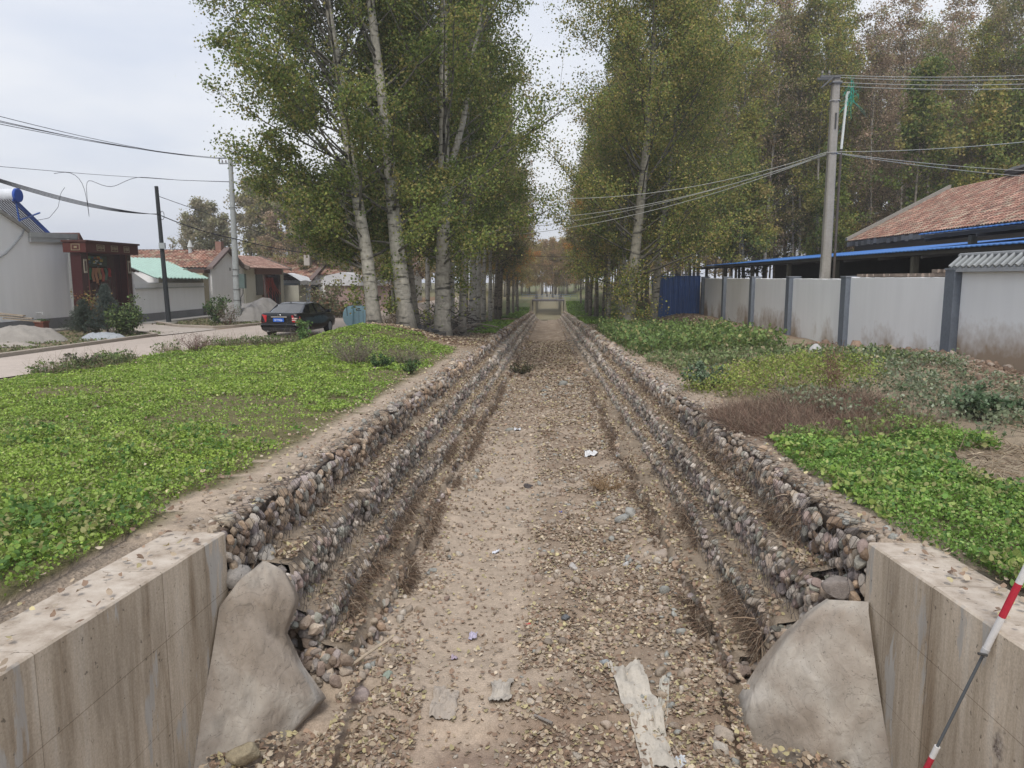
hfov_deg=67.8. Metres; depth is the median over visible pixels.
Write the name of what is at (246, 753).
rock
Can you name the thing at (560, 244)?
leafy tree
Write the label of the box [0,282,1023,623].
ground
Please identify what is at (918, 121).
leafy tree
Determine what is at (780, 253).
plantation tree
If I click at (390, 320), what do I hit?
straw bush
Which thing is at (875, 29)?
plantation tree
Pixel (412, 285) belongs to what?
poplar tree
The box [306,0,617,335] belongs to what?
poplar tree
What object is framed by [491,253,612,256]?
overhead wire
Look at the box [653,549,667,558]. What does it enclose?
rock
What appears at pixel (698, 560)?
tread soil
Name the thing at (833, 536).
gabion wall
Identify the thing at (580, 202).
poplar tree
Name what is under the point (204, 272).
ochre wall
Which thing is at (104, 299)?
spruce tree
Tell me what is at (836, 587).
rock
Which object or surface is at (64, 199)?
overhead wire
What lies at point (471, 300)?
poplar tree
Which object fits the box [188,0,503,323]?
poplar tree
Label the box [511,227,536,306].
poplar tree
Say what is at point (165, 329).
driveway
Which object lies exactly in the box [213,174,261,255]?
leafy tree
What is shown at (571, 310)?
grass
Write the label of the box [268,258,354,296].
gable house
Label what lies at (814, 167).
plantation tree
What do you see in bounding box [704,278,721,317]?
wall panel
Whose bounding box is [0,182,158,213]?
overhead wire
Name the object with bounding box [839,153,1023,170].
overhead wire
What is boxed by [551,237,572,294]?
leafy tree
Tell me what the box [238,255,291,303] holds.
house
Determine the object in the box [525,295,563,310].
footbridge
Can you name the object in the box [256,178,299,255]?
leafy tree
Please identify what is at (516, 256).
poplar tree
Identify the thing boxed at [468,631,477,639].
plastic scrap
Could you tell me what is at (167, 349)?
roadside weeds
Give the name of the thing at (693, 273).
plantation tree
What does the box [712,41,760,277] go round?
plantation tree
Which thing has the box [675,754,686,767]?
plastic scrap
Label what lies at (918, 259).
open shed
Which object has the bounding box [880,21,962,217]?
plantation tree
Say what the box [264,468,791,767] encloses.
channel bed
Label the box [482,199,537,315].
poplar tree
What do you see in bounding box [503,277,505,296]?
leafy tree
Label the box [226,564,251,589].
rock
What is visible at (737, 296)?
wall panel
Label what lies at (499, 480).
rock
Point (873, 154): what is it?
plantation tree
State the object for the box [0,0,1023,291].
sky
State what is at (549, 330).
channel bed
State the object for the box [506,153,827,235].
overhead wire
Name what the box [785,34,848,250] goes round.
plantation tree
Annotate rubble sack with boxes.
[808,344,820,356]
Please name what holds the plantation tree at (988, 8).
on the ground at (82, 566)
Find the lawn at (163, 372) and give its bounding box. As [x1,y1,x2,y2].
[0,322,455,595]
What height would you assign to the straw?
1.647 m
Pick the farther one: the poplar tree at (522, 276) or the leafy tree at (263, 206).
the poplar tree at (522, 276)
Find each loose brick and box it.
[916,273,923,276]
[930,273,938,276]
[932,269,940,272]
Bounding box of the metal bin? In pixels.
[343,300,365,325]
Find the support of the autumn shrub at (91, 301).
on the ground at (82, 566)
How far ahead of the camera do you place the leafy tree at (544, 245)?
151.43 m
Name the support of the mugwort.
on the ground at (82, 566)
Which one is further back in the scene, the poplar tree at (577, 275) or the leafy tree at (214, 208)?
the poplar tree at (577, 275)
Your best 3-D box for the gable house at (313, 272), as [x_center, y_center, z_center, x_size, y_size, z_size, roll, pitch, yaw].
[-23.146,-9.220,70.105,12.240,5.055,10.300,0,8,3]
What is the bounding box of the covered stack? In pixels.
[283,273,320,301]
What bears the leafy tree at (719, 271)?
on the ground at (82, 566)
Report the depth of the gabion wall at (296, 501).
8.28 m
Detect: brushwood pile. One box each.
[383,312,460,333]
[417,295,504,335]
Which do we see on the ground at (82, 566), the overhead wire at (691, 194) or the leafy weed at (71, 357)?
the leafy weed at (71, 357)
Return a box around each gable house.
[130,240,246,307]
[267,255,327,301]
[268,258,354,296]
[413,262,423,300]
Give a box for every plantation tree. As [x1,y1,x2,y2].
[662,44,728,275]
[665,12,728,275]
[666,153,687,273]
[668,0,738,275]
[691,18,736,275]
[703,126,726,264]
[705,0,793,277]
[706,57,774,277]
[707,86,736,276]
[707,112,736,277]
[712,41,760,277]
[723,49,782,260]
[729,0,817,277]
[746,66,790,275]
[746,88,788,267]
[749,15,806,278]
[751,152,790,277]
[758,0,820,257]
[760,0,847,256]
[762,0,840,255]
[770,0,876,250]
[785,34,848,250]
[787,185,805,256]
[790,54,827,255]
[797,0,883,252]
[806,17,878,252]
[836,24,912,251]
[839,0,914,251]
[839,48,869,238]
[840,69,879,218]
[842,54,907,251]
[844,39,898,251]
[852,24,926,225]
[862,0,957,218]
[866,115,889,214]
[875,10,953,215]
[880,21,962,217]
[885,7,971,214]
[920,40,985,185]
[922,0,982,184]
[930,47,972,183]
[938,28,972,182]
[943,16,1022,186]
[948,0,1023,183]
[950,0,1023,180]
[950,0,1023,186]
[1004,33,1023,159]
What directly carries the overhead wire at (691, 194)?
attached to the utility pole at (827, 225)
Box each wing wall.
[0,531,228,767]
[864,542,1023,767]
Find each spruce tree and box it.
[58,298,101,333]
[89,282,120,331]
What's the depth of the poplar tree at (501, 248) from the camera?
62.30 m
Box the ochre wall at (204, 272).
[159,269,209,314]
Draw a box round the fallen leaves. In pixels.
[0,311,1023,767]
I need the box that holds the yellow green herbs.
[669,346,888,398]
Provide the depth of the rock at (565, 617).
7.69 m
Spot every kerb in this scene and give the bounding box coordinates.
[0,329,157,357]
[154,314,341,328]
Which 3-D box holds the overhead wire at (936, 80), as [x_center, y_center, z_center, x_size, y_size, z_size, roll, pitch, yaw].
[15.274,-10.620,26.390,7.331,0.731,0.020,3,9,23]
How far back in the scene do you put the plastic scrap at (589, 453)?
15.86 m
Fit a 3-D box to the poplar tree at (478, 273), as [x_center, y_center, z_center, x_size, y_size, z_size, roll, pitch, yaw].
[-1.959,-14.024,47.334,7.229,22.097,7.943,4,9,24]
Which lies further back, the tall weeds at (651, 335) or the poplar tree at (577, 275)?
the poplar tree at (577, 275)
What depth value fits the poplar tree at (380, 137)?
39.44 m
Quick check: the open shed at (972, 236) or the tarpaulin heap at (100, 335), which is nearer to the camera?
the open shed at (972, 236)
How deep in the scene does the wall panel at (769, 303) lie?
34.51 m
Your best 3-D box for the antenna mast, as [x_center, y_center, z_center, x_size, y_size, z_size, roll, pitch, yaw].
[12.521,-6.535,28.676,1.037,10.132,1.696,4,9,26]
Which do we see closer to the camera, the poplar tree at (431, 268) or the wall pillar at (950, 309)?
the wall pillar at (950, 309)
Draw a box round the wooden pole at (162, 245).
[154,186,177,323]
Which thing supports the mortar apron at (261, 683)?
on the channel bed at (434, 754)
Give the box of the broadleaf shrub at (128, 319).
[102,293,148,335]
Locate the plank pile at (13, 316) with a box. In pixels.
[0,313,40,321]
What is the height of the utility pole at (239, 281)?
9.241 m
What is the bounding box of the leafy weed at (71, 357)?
[60,352,103,366]
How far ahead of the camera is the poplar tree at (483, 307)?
55.84 m
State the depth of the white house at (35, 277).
34.82 m
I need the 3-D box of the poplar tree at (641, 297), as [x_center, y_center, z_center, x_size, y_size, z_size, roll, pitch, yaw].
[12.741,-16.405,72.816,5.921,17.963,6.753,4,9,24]
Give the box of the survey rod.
[923,565,1023,767]
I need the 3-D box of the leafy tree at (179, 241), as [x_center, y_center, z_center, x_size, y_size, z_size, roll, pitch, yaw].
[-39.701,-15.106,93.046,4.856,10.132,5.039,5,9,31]
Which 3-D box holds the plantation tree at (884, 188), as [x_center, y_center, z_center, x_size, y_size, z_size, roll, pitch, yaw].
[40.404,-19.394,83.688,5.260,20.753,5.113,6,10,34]
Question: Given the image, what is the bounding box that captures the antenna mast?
[832,66,864,278]
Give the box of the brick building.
[845,164,1023,250]
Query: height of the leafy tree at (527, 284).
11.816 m
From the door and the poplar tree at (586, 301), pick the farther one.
the poplar tree at (586, 301)
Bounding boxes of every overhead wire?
[0,116,217,158]
[0,166,257,182]
[0,179,158,214]
[0,180,145,213]
[0,181,144,213]
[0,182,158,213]
[1,121,224,158]
[1,122,205,156]
[1,124,234,158]
[54,172,221,213]
[159,196,304,243]
[161,215,235,238]
[237,239,354,254]
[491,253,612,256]
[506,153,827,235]
[522,154,827,227]
[534,153,825,218]
[547,152,825,198]
[837,142,1020,151]
[837,153,1023,176]
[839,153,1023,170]
[841,75,1023,76]
[841,77,1023,80]
[841,86,1023,89]
[843,82,1016,84]
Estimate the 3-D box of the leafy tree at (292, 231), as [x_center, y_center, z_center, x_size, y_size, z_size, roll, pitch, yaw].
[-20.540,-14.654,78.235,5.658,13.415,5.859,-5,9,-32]
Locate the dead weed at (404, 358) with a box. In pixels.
[382,340,430,363]
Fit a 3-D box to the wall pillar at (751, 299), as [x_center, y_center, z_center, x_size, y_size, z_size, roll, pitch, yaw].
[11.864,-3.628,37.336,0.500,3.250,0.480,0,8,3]
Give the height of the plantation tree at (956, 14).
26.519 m
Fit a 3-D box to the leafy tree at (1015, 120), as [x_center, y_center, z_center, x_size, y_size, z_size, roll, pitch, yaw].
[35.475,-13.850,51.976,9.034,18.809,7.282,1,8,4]
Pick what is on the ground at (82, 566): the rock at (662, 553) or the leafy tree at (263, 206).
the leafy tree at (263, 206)
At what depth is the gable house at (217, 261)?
51.10 m
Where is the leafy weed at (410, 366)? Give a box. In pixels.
[400,359,420,373]
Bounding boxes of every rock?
[213,514,234,526]
[225,741,260,766]
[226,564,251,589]
[257,544,275,560]
[347,685,369,703]
[494,477,506,483]
[523,483,532,487]
[561,614,569,620]
[569,562,578,570]
[599,659,608,664]
[614,513,628,522]
[625,507,635,517]
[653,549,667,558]
[713,725,734,741]
[713,740,728,755]
[821,576,853,599]
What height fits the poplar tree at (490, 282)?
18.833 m
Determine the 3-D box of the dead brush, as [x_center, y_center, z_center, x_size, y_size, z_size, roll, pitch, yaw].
[4.238,0.436,10.678,3.444,1.033,3.837,0,8,3]
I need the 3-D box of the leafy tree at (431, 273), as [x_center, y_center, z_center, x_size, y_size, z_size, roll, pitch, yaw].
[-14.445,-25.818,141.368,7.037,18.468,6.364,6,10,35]
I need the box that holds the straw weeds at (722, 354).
[638,340,957,377]
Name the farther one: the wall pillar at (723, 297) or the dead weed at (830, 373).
the wall pillar at (723, 297)
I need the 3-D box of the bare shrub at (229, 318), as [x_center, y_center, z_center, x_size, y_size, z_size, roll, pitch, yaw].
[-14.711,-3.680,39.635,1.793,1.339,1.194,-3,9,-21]
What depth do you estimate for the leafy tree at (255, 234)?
80.29 m
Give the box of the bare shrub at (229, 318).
[211,300,244,324]
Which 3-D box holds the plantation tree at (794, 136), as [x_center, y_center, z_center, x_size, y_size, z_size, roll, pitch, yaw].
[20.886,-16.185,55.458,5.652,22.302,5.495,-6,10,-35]
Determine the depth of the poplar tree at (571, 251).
87.67 m
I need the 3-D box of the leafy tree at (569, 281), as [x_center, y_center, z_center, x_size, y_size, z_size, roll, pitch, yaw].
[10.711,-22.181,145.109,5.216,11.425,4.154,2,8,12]
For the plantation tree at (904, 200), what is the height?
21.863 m
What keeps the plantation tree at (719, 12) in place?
on the ground at (82, 566)
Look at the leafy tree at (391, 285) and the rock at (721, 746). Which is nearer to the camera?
the rock at (721, 746)
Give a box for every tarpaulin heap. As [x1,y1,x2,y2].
[0,325,67,343]
[0,341,38,346]
[80,332,124,339]
[210,297,276,321]
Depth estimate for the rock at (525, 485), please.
13.40 m
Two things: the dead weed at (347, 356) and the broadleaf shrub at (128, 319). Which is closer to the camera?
the dead weed at (347, 356)
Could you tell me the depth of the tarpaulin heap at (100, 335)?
29.98 m
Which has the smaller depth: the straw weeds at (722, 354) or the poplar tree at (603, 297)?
the straw weeds at (722, 354)
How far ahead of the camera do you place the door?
38.84 m
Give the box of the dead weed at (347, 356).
[323,331,390,363]
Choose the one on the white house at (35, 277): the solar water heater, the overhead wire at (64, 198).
the solar water heater
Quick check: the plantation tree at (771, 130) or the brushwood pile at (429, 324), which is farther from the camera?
the plantation tree at (771, 130)
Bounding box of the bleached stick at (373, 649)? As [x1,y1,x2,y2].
[353,635,392,665]
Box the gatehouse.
[60,240,139,328]
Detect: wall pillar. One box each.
[700,277,709,314]
[721,277,731,318]
[748,276,761,325]
[783,276,801,334]
[837,276,856,345]
[939,268,962,351]
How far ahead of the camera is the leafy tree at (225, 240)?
89.62 m
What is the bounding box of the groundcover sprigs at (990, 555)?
[764,403,1023,589]
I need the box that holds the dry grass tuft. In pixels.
[583,470,629,491]
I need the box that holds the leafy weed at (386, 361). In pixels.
[369,353,394,366]
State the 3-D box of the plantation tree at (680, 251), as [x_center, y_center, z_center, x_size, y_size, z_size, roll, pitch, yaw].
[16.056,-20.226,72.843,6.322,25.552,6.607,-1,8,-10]
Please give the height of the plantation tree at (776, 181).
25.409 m
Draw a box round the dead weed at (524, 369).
[509,360,536,373]
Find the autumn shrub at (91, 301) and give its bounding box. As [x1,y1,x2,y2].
[70,283,114,332]
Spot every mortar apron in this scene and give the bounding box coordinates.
[194,561,325,767]
[734,599,890,767]
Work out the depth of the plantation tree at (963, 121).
73.81 m
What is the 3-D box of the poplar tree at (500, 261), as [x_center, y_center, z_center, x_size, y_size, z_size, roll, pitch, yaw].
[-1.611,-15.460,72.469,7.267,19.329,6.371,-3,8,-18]
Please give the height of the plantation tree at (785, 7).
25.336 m
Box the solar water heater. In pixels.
[0,188,49,232]
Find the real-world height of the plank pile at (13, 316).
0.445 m
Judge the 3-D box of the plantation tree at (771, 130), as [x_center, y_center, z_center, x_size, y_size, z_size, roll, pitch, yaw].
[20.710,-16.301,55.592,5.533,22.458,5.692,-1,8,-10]
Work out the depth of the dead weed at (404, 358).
20.73 m
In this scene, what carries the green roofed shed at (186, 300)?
on the ground at (82, 566)
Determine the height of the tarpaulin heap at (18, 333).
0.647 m
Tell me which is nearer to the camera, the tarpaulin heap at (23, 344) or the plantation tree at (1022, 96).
the tarpaulin heap at (23, 344)
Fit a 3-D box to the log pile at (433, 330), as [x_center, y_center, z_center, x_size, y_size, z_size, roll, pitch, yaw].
[-3.685,-2.321,31.782,1.257,0.752,2.217,-6,10,-35]
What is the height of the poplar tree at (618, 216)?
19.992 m
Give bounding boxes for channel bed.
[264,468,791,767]
[458,319,623,477]
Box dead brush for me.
[688,374,967,448]
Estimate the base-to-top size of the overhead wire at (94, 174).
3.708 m
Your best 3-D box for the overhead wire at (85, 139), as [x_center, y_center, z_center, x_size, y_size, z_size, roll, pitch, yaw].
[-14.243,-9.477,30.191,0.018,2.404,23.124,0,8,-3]
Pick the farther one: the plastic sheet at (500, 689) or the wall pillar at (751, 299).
the wall pillar at (751, 299)
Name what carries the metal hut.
on the ground at (82, 566)
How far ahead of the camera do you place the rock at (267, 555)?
6.54 m
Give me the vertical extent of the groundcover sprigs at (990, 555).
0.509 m
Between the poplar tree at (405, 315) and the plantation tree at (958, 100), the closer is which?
the poplar tree at (405, 315)
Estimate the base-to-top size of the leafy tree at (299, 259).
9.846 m
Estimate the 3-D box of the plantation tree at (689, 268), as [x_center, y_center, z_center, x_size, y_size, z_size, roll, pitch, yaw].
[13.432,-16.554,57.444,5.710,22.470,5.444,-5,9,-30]
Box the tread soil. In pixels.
[257,316,835,662]
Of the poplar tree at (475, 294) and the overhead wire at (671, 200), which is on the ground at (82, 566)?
the poplar tree at (475, 294)
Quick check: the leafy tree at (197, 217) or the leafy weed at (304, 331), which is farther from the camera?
the leafy tree at (197, 217)
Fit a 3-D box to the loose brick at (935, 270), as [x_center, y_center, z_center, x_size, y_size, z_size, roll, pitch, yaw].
[11.084,-2.934,19.804,0.200,0.090,0.330,1,8,5]
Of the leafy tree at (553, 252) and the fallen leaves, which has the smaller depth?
the fallen leaves
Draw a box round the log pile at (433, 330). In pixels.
[417,324,445,335]
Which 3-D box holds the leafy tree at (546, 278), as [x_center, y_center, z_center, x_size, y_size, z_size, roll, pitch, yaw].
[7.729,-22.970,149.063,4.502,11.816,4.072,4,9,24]
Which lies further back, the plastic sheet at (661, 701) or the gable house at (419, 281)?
the gable house at (419, 281)
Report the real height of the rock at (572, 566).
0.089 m
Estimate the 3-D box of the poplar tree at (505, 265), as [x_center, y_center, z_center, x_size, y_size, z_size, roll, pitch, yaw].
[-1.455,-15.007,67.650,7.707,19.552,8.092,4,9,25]
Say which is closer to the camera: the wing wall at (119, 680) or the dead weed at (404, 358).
the wing wall at (119, 680)
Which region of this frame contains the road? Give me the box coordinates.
[0,296,486,377]
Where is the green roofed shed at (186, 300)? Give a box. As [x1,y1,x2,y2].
[130,257,210,324]
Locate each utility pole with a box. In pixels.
[218,157,246,315]
[817,70,842,278]
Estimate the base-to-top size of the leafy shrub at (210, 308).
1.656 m
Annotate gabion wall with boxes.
[207,310,538,692]
[557,310,877,683]
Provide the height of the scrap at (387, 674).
0.067 m
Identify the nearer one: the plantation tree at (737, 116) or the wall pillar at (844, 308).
the wall pillar at (844, 308)
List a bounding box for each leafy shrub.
[202,294,231,323]
[297,275,345,306]
[314,298,362,317]
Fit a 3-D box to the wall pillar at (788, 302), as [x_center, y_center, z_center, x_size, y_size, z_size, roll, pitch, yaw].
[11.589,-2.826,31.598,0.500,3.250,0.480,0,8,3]
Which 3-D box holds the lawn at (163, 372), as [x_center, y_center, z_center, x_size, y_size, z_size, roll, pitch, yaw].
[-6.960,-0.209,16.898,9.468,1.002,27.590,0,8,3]
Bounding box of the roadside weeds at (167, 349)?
[17,322,319,374]
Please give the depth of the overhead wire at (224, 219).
45.14 m
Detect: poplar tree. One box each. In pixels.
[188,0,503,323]
[275,0,505,329]
[298,2,491,325]
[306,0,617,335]
[328,29,430,225]
[366,0,515,322]
[367,103,435,203]
[375,109,436,322]
[395,0,556,335]
[404,14,533,329]
[419,108,466,300]
[422,0,543,324]
[425,37,542,327]
[434,75,525,284]
[455,130,524,314]
[457,81,539,319]
[466,260,468,318]
[469,165,535,317]
[473,87,526,322]
[475,83,539,320]
[480,265,482,314]
[481,106,549,319]
[481,129,536,315]
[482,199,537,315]
[486,262,494,312]
[492,239,531,312]
[503,206,542,312]
[503,240,535,285]
[504,215,540,312]
[510,240,540,310]
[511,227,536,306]
[523,0,807,324]
[547,87,634,319]
[550,96,617,316]
[556,0,768,321]
[559,143,602,315]
[559,238,602,307]
[560,132,615,316]
[562,160,589,308]
[563,159,601,312]
[563,223,581,302]
[564,212,611,314]
[566,142,628,317]
[567,97,642,315]
[568,163,599,300]
[570,12,679,313]
[574,37,674,319]
[579,71,669,317]
[611,63,669,307]
[612,102,677,310]
[634,73,735,275]
[635,200,665,301]
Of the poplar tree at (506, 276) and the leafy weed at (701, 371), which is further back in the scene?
the poplar tree at (506, 276)
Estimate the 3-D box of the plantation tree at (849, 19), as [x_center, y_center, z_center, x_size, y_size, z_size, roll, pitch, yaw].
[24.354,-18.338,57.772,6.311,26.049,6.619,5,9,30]
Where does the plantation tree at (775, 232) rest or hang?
on the ground at (82, 566)
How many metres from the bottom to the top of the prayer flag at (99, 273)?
0.567 m
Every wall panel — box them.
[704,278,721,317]
[725,278,749,324]
[753,278,785,332]
[791,279,840,344]
[847,277,944,351]
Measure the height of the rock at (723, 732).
0.087 m
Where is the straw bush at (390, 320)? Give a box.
[382,308,396,323]
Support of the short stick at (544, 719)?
on the fallen leaves
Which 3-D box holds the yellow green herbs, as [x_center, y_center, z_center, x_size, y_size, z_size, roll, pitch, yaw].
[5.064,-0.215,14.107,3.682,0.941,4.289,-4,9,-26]
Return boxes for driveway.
[110,324,214,334]
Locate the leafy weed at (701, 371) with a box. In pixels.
[677,357,733,388]
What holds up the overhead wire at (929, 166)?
attached to the utility pole at (827, 225)
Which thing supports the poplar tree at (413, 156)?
on the ground at (82, 566)
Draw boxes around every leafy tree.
[167,218,204,248]
[176,196,225,248]
[188,199,228,248]
[206,212,242,251]
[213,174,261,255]
[230,171,285,255]
[241,172,302,257]
[251,210,288,257]
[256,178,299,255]
[263,201,321,270]
[286,183,312,257]
[310,215,350,271]
[334,197,361,272]
[353,186,422,312]
[353,194,413,281]
[389,171,424,279]
[418,245,435,279]
[420,261,435,280]
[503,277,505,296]
[519,260,533,294]
[520,240,536,295]
[524,247,536,293]
[532,239,543,294]
[533,239,552,296]
[541,236,563,292]
[541,237,560,297]
[550,236,567,294]
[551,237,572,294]
[558,239,575,295]
[700,224,719,277]
[702,106,780,277]
[705,216,733,276]
[713,217,735,276]
[792,142,874,255]
[853,52,980,213]
[934,74,1020,229]
[992,36,1023,173]
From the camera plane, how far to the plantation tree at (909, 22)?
56.16 m
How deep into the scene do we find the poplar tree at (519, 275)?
93.55 m
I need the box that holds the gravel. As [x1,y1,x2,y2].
[191,339,1023,767]
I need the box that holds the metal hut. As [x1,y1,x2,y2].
[650,273,702,317]
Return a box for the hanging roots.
[339,364,835,684]
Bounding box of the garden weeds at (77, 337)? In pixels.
[0,318,260,351]
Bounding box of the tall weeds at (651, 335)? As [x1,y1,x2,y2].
[596,316,788,356]
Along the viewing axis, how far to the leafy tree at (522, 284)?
152.70 m
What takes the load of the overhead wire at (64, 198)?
attached to the wooden pole at (162, 245)
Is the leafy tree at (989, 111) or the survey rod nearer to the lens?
the survey rod
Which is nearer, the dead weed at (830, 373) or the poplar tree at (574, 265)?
the dead weed at (830, 373)
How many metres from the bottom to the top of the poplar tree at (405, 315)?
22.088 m
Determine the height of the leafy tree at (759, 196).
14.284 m
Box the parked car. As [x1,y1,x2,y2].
[261,301,334,334]
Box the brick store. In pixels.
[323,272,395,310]
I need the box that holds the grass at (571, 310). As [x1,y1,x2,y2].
[457,300,646,333]
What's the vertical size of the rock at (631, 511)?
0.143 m
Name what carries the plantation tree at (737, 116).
on the ground at (82, 566)
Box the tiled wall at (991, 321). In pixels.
[948,250,1023,371]
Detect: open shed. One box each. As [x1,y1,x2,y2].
[694,237,1023,278]
[919,221,1023,252]
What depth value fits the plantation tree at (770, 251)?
79.56 m
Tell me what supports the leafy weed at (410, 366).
on the ground at (82, 566)
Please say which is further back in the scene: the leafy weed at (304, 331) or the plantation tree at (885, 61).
the plantation tree at (885, 61)
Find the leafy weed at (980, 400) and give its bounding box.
[944,379,1023,418]
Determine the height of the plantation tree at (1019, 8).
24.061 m
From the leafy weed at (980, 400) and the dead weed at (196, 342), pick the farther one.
the dead weed at (196, 342)
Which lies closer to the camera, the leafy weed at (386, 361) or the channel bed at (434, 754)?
the channel bed at (434, 754)
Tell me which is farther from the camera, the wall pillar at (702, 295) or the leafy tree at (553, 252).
the leafy tree at (553, 252)
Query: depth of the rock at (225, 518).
6.10 m
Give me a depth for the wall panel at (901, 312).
21.87 m
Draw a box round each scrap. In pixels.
[382,670,392,678]
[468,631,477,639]
[584,450,598,456]
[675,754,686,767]
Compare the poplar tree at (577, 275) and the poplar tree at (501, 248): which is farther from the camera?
the poplar tree at (577, 275)
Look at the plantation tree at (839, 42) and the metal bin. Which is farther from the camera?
the plantation tree at (839, 42)
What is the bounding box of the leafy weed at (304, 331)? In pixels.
[293,317,312,338]
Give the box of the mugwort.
[754,337,1023,435]
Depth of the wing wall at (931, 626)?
4.79 m
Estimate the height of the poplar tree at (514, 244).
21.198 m
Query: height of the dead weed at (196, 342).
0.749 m
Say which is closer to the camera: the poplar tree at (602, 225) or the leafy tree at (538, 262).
the poplar tree at (602, 225)
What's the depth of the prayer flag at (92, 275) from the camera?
36.94 m
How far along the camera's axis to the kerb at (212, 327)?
37.84 m
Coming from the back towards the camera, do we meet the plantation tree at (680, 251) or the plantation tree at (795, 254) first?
the plantation tree at (795, 254)
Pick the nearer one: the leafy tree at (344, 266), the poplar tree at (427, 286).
the poplar tree at (427, 286)
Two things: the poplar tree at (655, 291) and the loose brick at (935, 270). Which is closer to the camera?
the loose brick at (935, 270)
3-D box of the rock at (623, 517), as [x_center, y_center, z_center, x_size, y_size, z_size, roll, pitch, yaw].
[1.573,1.937,10.955,0.207,0.145,0.180,1,8,9]
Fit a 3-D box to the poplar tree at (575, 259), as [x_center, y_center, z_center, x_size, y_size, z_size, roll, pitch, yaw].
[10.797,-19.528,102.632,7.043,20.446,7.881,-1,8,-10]
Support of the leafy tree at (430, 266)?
on the ground at (82, 566)
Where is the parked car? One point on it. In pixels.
(277, 318)
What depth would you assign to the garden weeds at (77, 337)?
31.67 m
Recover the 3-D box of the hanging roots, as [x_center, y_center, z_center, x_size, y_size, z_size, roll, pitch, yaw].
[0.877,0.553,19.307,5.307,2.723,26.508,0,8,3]
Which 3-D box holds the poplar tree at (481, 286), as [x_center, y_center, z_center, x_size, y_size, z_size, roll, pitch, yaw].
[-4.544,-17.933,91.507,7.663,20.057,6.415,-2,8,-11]
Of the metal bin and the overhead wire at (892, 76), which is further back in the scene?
the metal bin
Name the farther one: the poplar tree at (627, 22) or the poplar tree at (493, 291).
the poplar tree at (493, 291)
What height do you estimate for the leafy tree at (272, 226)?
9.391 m
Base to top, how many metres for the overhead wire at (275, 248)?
0.628 m
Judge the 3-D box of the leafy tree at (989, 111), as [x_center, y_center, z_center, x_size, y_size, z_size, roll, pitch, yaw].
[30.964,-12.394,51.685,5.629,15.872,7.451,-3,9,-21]
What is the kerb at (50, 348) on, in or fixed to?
on the ground at (82, 566)
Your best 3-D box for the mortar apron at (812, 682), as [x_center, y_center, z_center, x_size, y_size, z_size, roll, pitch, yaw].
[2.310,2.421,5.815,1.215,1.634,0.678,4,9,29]
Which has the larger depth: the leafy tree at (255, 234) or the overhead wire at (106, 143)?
the leafy tree at (255, 234)
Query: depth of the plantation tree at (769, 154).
66.21 m
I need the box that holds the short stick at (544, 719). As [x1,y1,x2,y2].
[534,714,552,724]
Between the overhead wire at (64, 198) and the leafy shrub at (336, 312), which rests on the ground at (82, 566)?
the leafy shrub at (336, 312)
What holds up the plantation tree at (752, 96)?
on the ground at (82, 566)
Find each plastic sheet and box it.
[429,685,458,719]
[488,678,513,700]
[607,659,680,767]
[658,675,668,733]
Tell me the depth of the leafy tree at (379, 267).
58.88 m
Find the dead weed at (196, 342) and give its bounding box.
[171,331,213,350]
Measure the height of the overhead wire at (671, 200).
2.009 m
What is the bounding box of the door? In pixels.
[88,253,122,326]
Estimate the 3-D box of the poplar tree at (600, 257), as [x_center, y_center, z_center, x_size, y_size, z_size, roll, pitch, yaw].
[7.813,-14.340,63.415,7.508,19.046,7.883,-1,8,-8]
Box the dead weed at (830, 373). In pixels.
[815,340,860,392]
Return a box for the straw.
[636,341,1023,547]
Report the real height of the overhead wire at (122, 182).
2.548 m
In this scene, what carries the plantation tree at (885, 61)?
on the ground at (82, 566)
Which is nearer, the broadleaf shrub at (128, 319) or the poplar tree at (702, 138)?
the broadleaf shrub at (128, 319)
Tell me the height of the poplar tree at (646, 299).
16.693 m
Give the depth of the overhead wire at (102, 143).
25.63 m
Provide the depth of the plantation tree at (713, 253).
85.73 m
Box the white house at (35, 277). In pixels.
[0,209,82,330]
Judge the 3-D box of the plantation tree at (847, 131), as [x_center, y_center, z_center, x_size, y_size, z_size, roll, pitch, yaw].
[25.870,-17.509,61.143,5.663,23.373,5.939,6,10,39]
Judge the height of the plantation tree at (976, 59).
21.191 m
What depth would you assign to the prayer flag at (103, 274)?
37.74 m

